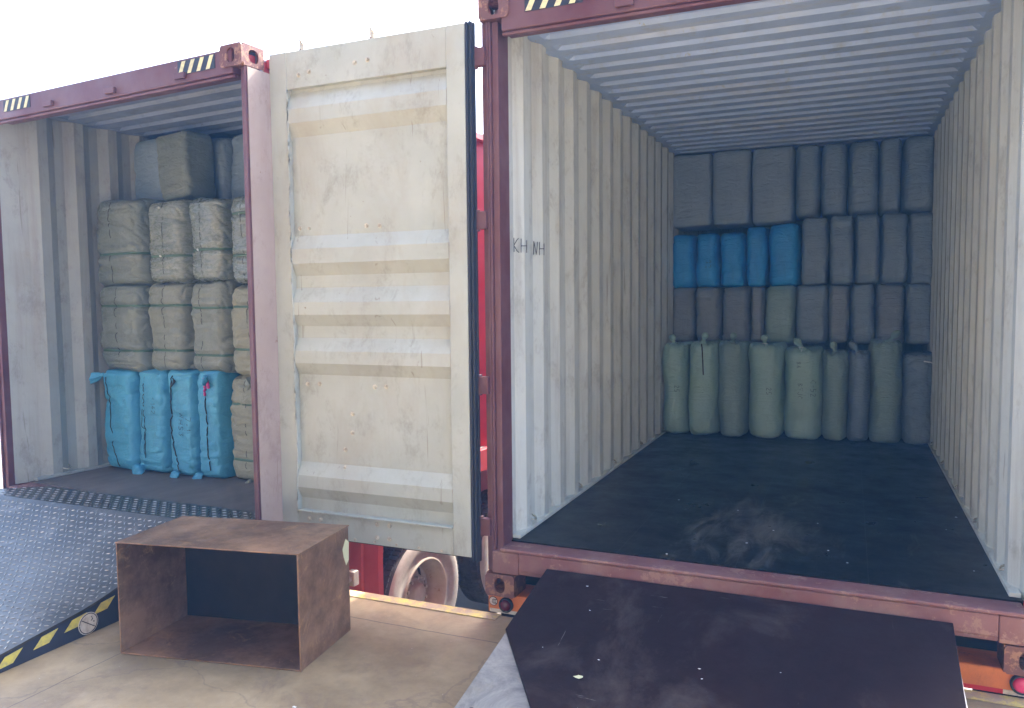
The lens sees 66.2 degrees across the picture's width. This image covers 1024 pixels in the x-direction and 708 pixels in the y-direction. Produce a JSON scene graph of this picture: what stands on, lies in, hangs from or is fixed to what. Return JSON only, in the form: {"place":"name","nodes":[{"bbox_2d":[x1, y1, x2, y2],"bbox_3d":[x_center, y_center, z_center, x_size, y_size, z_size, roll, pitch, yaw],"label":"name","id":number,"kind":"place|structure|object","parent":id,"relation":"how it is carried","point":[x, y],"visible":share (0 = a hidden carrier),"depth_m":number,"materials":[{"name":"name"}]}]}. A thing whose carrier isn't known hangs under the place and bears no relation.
{"place":"outdoors","nodes":[
{"label":"outdoors","id":0,"kind":"place"},
{"bbox_2d":[0,0,482,133],"label":"sky","id":1,"kind":"structure","parent":0,"point":[45,44],"materials":[{"name":"white"}]},
{"bbox_2d":[0,443,971,689],"bbox_3d":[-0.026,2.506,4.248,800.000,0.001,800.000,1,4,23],"label":"road","id":2,"kind":"structure","parent":0,"point":[462,601],"depth_m":7.26,"materials":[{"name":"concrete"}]},
{"bbox_2d":[349,470,488,606],"bbox_3d":[0.147,1.407,10.194,2.703,1.336,11.496,1,4,28],"label":"semi trailer","id":3,"kind":"object","parent":2,"relation":"on","point":[436,578],"visible":0.09,"depth_m":6.04,"materials":[{"name":"red paint"}]},
{"bbox_2d":[0,42,486,520],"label":"shipping container","id":4,"kind":"object","parent":3,"relation":"on","point":[66,160],"visible":0.2,"depth_m":5.64,"materials":[{"name":"metal"}]},
{"bbox_2d":[89,369,141,469],"bbox_3d":[-2.809,0.472,6.499,0.444,0.779,1.235,1,4,28],"label":"blue sack","id":5,"kind":"object","parent":4,"relation":"on","point":[123,436],"visible":0.4,"depth_m":5.99,"materials":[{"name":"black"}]},
{"bbox_2d":[100,285,154,371],"bbox_3d":[-2.723,-0.232,6.455,0.555,0.675,1.182,1,4,28],"label":"bale","id":6,"kind":"object","parent":5,"relation":"on","point":[126,335],"visible":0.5,"depth_m":5.92,"materials":[{"name":"beige fabric"}]},
{"bbox_2d":[96,198,165,285],"bbox_3d":[-2.720,-0.878,6.415,0.591,0.675,1.187,1,4,28],"label":"bale","id":7,"kind":"object","parent":6,"relation":"on","point":[123,237],"visible":0.41,"depth_m":5.87,"materials":[{"name":"beige fabric"}]},
{"bbox_2d":[134,138,163,199],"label":"bale","id":8,"kind":"object","parent":7,"relation":"on","point":[147,184],"visible":0.19,"depth_m":6.21,"materials":[{"name":"grey fabric"}]},
{"bbox_2d":[132,369,172,473],"bbox_3d":[-2.462,0.485,6.358,0.325,0.811,1.238,1,4,28],"label":"blue sack","id":9,"kind":"object","parent":4,"relation":"on","point":[156,442],"visible":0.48,"depth_m":5.87,"materials":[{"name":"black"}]},
{"bbox_2d":[168,369,201,477],"bbox_3d":[-2.186,0.486,6.249,0.303,0.827,1.225,1,4,28],"label":"blue sack","id":10,"kind":"object","parent":4,"relation":"on","point":[185,424],"visible":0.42,"depth_m":5.76,"materials":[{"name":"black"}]},
{"bbox_2d":[148,282,197,370],"bbox_3d":[-2.294,-0.235,6.283,0.451,0.688,1.190,1,4,28],"label":"bale","id":11,"kind":"object","parent":10,"relation":"on","point":[171,320],"visible":0.45,"depth_m":5.75,"materials":[{"name":"beige fabric"}]},
{"bbox_2d":[148,199,201,283],"bbox_3d":[-2.271,-0.857,6.230,0.442,0.632,1.176,1,4,28],"label":"bale","id":12,"kind":"object","parent":11,"relation":"on","point":[171,248],"visible":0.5,"depth_m":5.70,"materials":[{"name":"beige fabric"}]},
{"bbox_2d":[156,130,215,200],"bbox_3d":[-2.493,-1.423,6.026,0.358,0.502,0.296,-4,2,28],"label":"bale","id":13,"kind":"object","parent":12,"relation":"on","point":[185,159],"visible":0.94,"depth_m":5.91},
{"bbox_2d":[192,370,240,478],"bbox_3d":[-1.940,0.491,6.150,0.263,0.846,1.230,1,4,28],"label":"blue sack","id":14,"kind":"object","parent":4,"relation":"on","point":[215,391],"visible":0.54,"depth_m":5.67,"materials":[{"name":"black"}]},
{"bbox_2d":[191,280,242,372],"bbox_3d":[-1.925,-0.229,6.137,0.409,0.696,1.173,1,4,28],"label":"bale","id":15,"kind":"object","parent":14,"relation":"on","point":[212,308],"visible":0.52,"depth_m":5.61,"materials":[{"name":"beige fabric"}]},
{"bbox_2d":[189,197,235,281],"bbox_3d":[-1.917,-0.850,6.082,0.416,0.625,1.178,1,4,28],"label":"bale","id":16,"kind":"object","parent":15,"relation":"on","point":[211,228],"visible":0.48,"depth_m":5.56,"materials":[{"name":"beige fabric"}]},
{"bbox_2d":[212,138,232,198],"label":"bale","id":17,"kind":"object","parent":16,"relation":"on","point":[223,154],"visible":0.15,"depth_m":6.12,"materials":[{"name":"grey fabric"}]},
{"bbox_2d":[231,134,244,198],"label":"bale","id":18,"kind":"object","parent":16,"relation":"on","point":[237,185],"visible":0.15,"depth_m":6.02,"materials":[{"name":"grey fabric"}]},
{"bbox_2d":[230,375,253,482],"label":"bale","id":19,"kind":"object","parent":4,"relation":"on","point":[241,420],"visible":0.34,"depth_m":5.58,"materials":[{"name":"beige fabric"}]},
{"bbox_2d":[231,285,250,376],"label":"bale","id":20,"kind":"object","parent":19,"relation":"on","point":[240,324],"visible":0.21,"depth_m":5.52,"materials":[{"name":"beige fabric"}]},
{"bbox_2d":[231,196,247,284],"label":"bale","id":21,"kind":"object","parent":20,"relation":"on","point":[239,249],"visible":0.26,"depth_m":5.47,"materials":[{"name":"beige fabric"}]},
{"bbox_2d":[489,576,1023,698],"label":"semi trailer","id":22,"kind":"object","parent":2,"relation":"on","point":[981,670],"visible":0.03,"depth_m":3.35,"materials":[{"name":"orange paint"}]},
{"bbox_2d":[269,0,1023,675],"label":"shipping container","id":23,"kind":"object","parent":22,"relation":"on","point":[599,116],"visible":0.69,"depth_m":4.37,"materials":[{"name":"red metal"}]},
{"bbox_2d":[269,21,481,562],"bbox_3d":[-0.752,-0.349,4.295,1.283,2.874,0.116,1,4,23],"label":"door","id":24,"kind":"structure","parent":23,"relation":"in","point":[374,140],"depth_m":4.25,"materials":[{"name":"beige paint"}]},
{"bbox_2d":[662,334,693,433],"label":"sack","id":25,"kind":"object","parent":23,"relation":"on","point":[676,366],"visible":0.78,"depth_m":7.47,"materials":[{"name":"green"}]},
{"bbox_2d":[673,287,698,341],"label":"sack","id":26,"kind":"object","parent":25,"relation":"on","point":[684,318],"visible":0.65,"depth_m":7.83,"materials":[{"name":"grey fabric"}]},
{"bbox_2d":[673,235,697,287],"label":"blue sack","id":27,"kind":"object","parent":26,"relation":"on","point":[685,254],"visible":0.77,"depth_m":7.79,"materials":[{"name":"blue fabric"}]},
{"bbox_2d":[673,153,716,231],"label":"bale","id":28,"kind":"object","parent":27,"relation":"on","point":[692,192],"visible":0.78,"depth_m":7.72},
{"bbox_2d":[688,332,720,434],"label":"sack","id":29,"kind":"object","parent":23,"relation":"on","point":[703,409],"visible":0.91,"depth_m":7.38,"materials":[{"name":"green"}]},
{"bbox_2d":[695,287,724,340],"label":"sack","id":30,"kind":"object","parent":29,"relation":"on","point":[709,307],"visible":0.69,"depth_m":7.73,"materials":[{"name":"grey fabric"}]},
{"bbox_2d":[695,233,722,286],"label":"blue sack","id":31,"kind":"object","parent":30,"relation":"on","point":[708,266],"visible":0.84,"depth_m":7.70,"materials":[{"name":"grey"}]},
{"bbox_2d":[718,332,750,436],"bbox_3d":[2.145,0.272,7.558,0.288,0.982,0.640,1,4,23],"label":"sack","id":32,"kind":"object","parent":23,"relation":"on","point":[734,387],"visible":0.89,"depth_m":7.29,"materials":[{"name":"fabric"}]},
{"bbox_2d":[722,286,751,341],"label":"sack","id":33,"kind":"object","parent":32,"relation":"on","point":[737,319],"visible":0.73,"depth_m":7.62,"materials":[{"name":"grey fabric"}]},
{"bbox_2d":[720,232,747,286],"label":"blue sack","id":34,"kind":"object","parent":33,"relation":"on","point":[733,258],"visible":0.81,"depth_m":7.60,"materials":[{"name":"blue fabric"}]},
{"bbox_2d":[713,149,754,228],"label":"bale","id":35,"kind":"object","parent":34,"relation":"on","point":[732,189],"visible":0.82,"depth_m":7.57},
{"bbox_2d":[748,335,787,437],"bbox_3d":[2.429,0.285,7.459,0.349,0.960,0.651,1,4,23],"label":"sack","id":36,"kind":"object","parent":23,"relation":"on","point":[767,363],"visible":0.95,"depth_m":7.19,"materials":[{"name":"green"}]},
{"bbox_2d":[751,286,767,341],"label":"sack","id":37,"kind":"object","parent":36,"relation":"on","point":[758,304],"visible":0.69,"depth_m":7.54,"materials":[{"name":"grey fabric"}]},
{"bbox_2d":[746,227,769,286],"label":"blue sack","id":38,"kind":"object","parent":37,"relation":"on","point":[758,262],"visible":0.88,"depth_m":7.51,"materials":[{"name":"blue fabric"}]},
{"bbox_2d":[765,285,796,342],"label":"sack","id":39,"kind":"object","parent":36,"relation":"on","point":[780,312],"visible":0.89,"depth_m":7.46,"materials":[{"name":"fabric"}]},
{"bbox_2d":[768,223,801,286],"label":"blue sack","id":40,"kind":"object","parent":39,"relation":"on","point":[784,243],"visible":0.93,"depth_m":7.41,"materials":[{"name":"blue fabric"}]},
{"bbox_2d":[752,146,796,226],"bbox_3d":[2.566,-1.618,7.665,0.398,0.717,0.560,1,4,23],"label":"bale","id":41,"kind":"object","parent":40,"relation":"on","point":[774,170],"visible":0.89,"depth_m":7.42},
{"bbox_2d":[784,338,823,439],"bbox_3d":[2.736,0.306,7.350,0.354,0.942,0.621,1,4,23],"label":"sack","id":42,"kind":"object","parent":23,"relation":"on","point":[803,405],"visible":0.94,"depth_m":7.10,"materials":[{"name":"green"}]},
{"bbox_2d":[796,285,828,342],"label":"sack","id":43,"kind":"object","parent":42,"relation":"on","point":[812,320],"visible":0.97,"depth_m":7.35,"materials":[{"name":"grey fabric"}]},
{"bbox_2d":[801,217,829,285],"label":"sack","id":44,"kind":"object","parent":43,"relation":"on","point":[815,240],"visible":0.95,"depth_m":7.30,"materials":[{"name":"grey fabric"}]},
{"bbox_2d":[796,145,821,219],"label":"sack","id":45,"kind":"object","parent":44,"relation":"on","point":[808,178],"visible":0.94,"depth_m":7.30,"materials":[{"name":"grey fabric"}]},
{"bbox_2d":[821,341,849,440],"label":"sack","id":46,"kind":"object","parent":23,"relation":"on","point":[835,384],"visible":0.95,"depth_m":7.01,"materials":[{"name":"grey fabric"}]},
{"bbox_2d":[828,285,850,342],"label":"sack","id":47,"kind":"object","parent":46,"relation":"on","point":[839,301],"visible":0.91,"depth_m":7.26,"materials":[{"name":"grey fabric"}]},
{"bbox_2d":[829,216,854,285],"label":"sack","id":48,"kind":"object","parent":47,"relation":"on","point":[842,255],"visible":0.97,"depth_m":7.21,"materials":[{"name":"grey fabric"}]},
{"bbox_2d":[821,143,848,219],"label":"sack","id":49,"kind":"object","parent":48,"relation":"on","point":[834,182],"visible":0.95,"depth_m":7.21,"materials":[{"name":"grey fabric"}]},
{"bbox_2d":[846,341,870,440],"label":"sack","id":50,"kind":"object","parent":23,"relation":"on","point":[857,429],"visible":0.87,"depth_m":6.95,"materials":[{"name":"grey fabric"}]},
{"bbox_2d":[850,284,875,343],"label":"sack","id":51,"kind":"object","parent":50,"relation":"on","point":[862,315],"visible":0.92,"depth_m":7.18,"materials":[{"name":"grey fabric"}]},
{"bbox_2d":[854,214,879,285],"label":"sack","id":52,"kind":"object","parent":51,"relation":"on","point":[867,247],"visible":0.97,"depth_m":7.12,"materials":[{"name":"grey fabric"}]},
{"bbox_2d":[847,140,878,217],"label":"sack","id":53,"kind":"object","parent":52,"relation":"on","point":[863,169],"visible":0.98,"depth_m":7.12,"materials":[{"name":"grey fabric"}]},
{"bbox_2d":[868,330,902,442],"bbox_3d":[3.382,0.279,7.130,0.288,1.012,0.634,1,4,23],"label":"sack","id":54,"kind":"object","parent":23,"relation":"on","point":[886,381],"visible":0.91,"depth_m":6.87,"materials":[{"name":"grey fabric"}]},
{"bbox_2d":[875,284,905,343],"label":"sack","id":55,"kind":"object","parent":54,"relation":"on","point":[890,301],"visible":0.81,"depth_m":7.09,"materials":[{"name":"grey fabric"}]},
{"bbox_2d":[879,213,907,283],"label":"sack","id":56,"kind":"object","parent":55,"relation":"on","point":[893,250],"visible":0.88,"depth_m":7.03,"materials":[{"name":"grey fabric"}]},
{"bbox_2d":[878,138,901,216],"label":"sack","id":57,"kind":"object","parent":56,"relation":"on","point":[890,167],"visible":0.91,"depth_m":7.03,"materials":[{"name":"grey fabric"}]},
{"bbox_2d":[901,351,932,444],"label":"sack","id":58,"kind":"object","parent":23,"relation":"on","point":[916,397],"visible":0.8,"depth_m":6.79,"materials":[{"name":"grey fabric"}]},
{"bbox_2d":[904,283,930,344],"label":"sack","id":59,"kind":"object","parent":58,"relation":"on","point":[917,314],"visible":0.81,"depth_m":7.00,"materials":[{"name":"grey fabric"}]},
{"bbox_2d":[906,212,932,284],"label":"sack","id":60,"kind":"object","parent":59,"relation":"on","point":[919,244],"visible":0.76,"depth_m":6.95,"materials":[{"name":"grey fabric"}]},
{"bbox_2d":[900,135,933,214],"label":"sack","id":61,"kind":"object","parent":60,"relation":"on","point":[917,176],"visible":0.8,"depth_m":6.94,"materials":[{"name":"grey fabric"}]},
{"bbox_2d":[0,596,1019,707],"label":"dock floor","id":62,"kind":"structure","parent":0,"point":[379,654],"depth_m":3.54,"materials":[{"name":"concrete"}]},
{"bbox_2d":[0,486,254,672],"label":"dock leveler","id":63,"kind":"object","parent":62,"relation":"on","point":[58,577],"visible":0.92,"depth_m":4.50,"materials":[{"name":"metal"}]},
{"bbox_2d":[115,516,350,671],"bbox_3d":[-1.350,1.149,3.865,0.978,0.544,0.477,0,4,13],"label":"steel box","id":64,"kind":"object","parent":62,"relation":"on","point":[261,593],"visible":1,"depth_m":3.91,"materials":[{"name":"brown metal"}]},
{"bbox_2d":[350,590,1023,707],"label":"edge line","id":65,"kind":"object","parent":62,"relation":"on","point":[995,698],"visible":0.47,"depth_m":4.22,"materials":[{"name":"yellow paint"}]},
{"bbox_2d":[454,633,967,707],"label":"bridge plate","id":66,"kind":"object","parent":62,"relation":"on","point":[496,682],"visible":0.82,"depth_m":3.17,"materials":[{"name":"metal"}]},
{"bbox_2d":[505,569,965,707],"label":"plywood sheet","id":67,"kind":"object","parent":66,"relation":"on","point":[650,645],"visible":1,"depth_m":3.22,"materials":[{"name":"black wood"}]}
]}

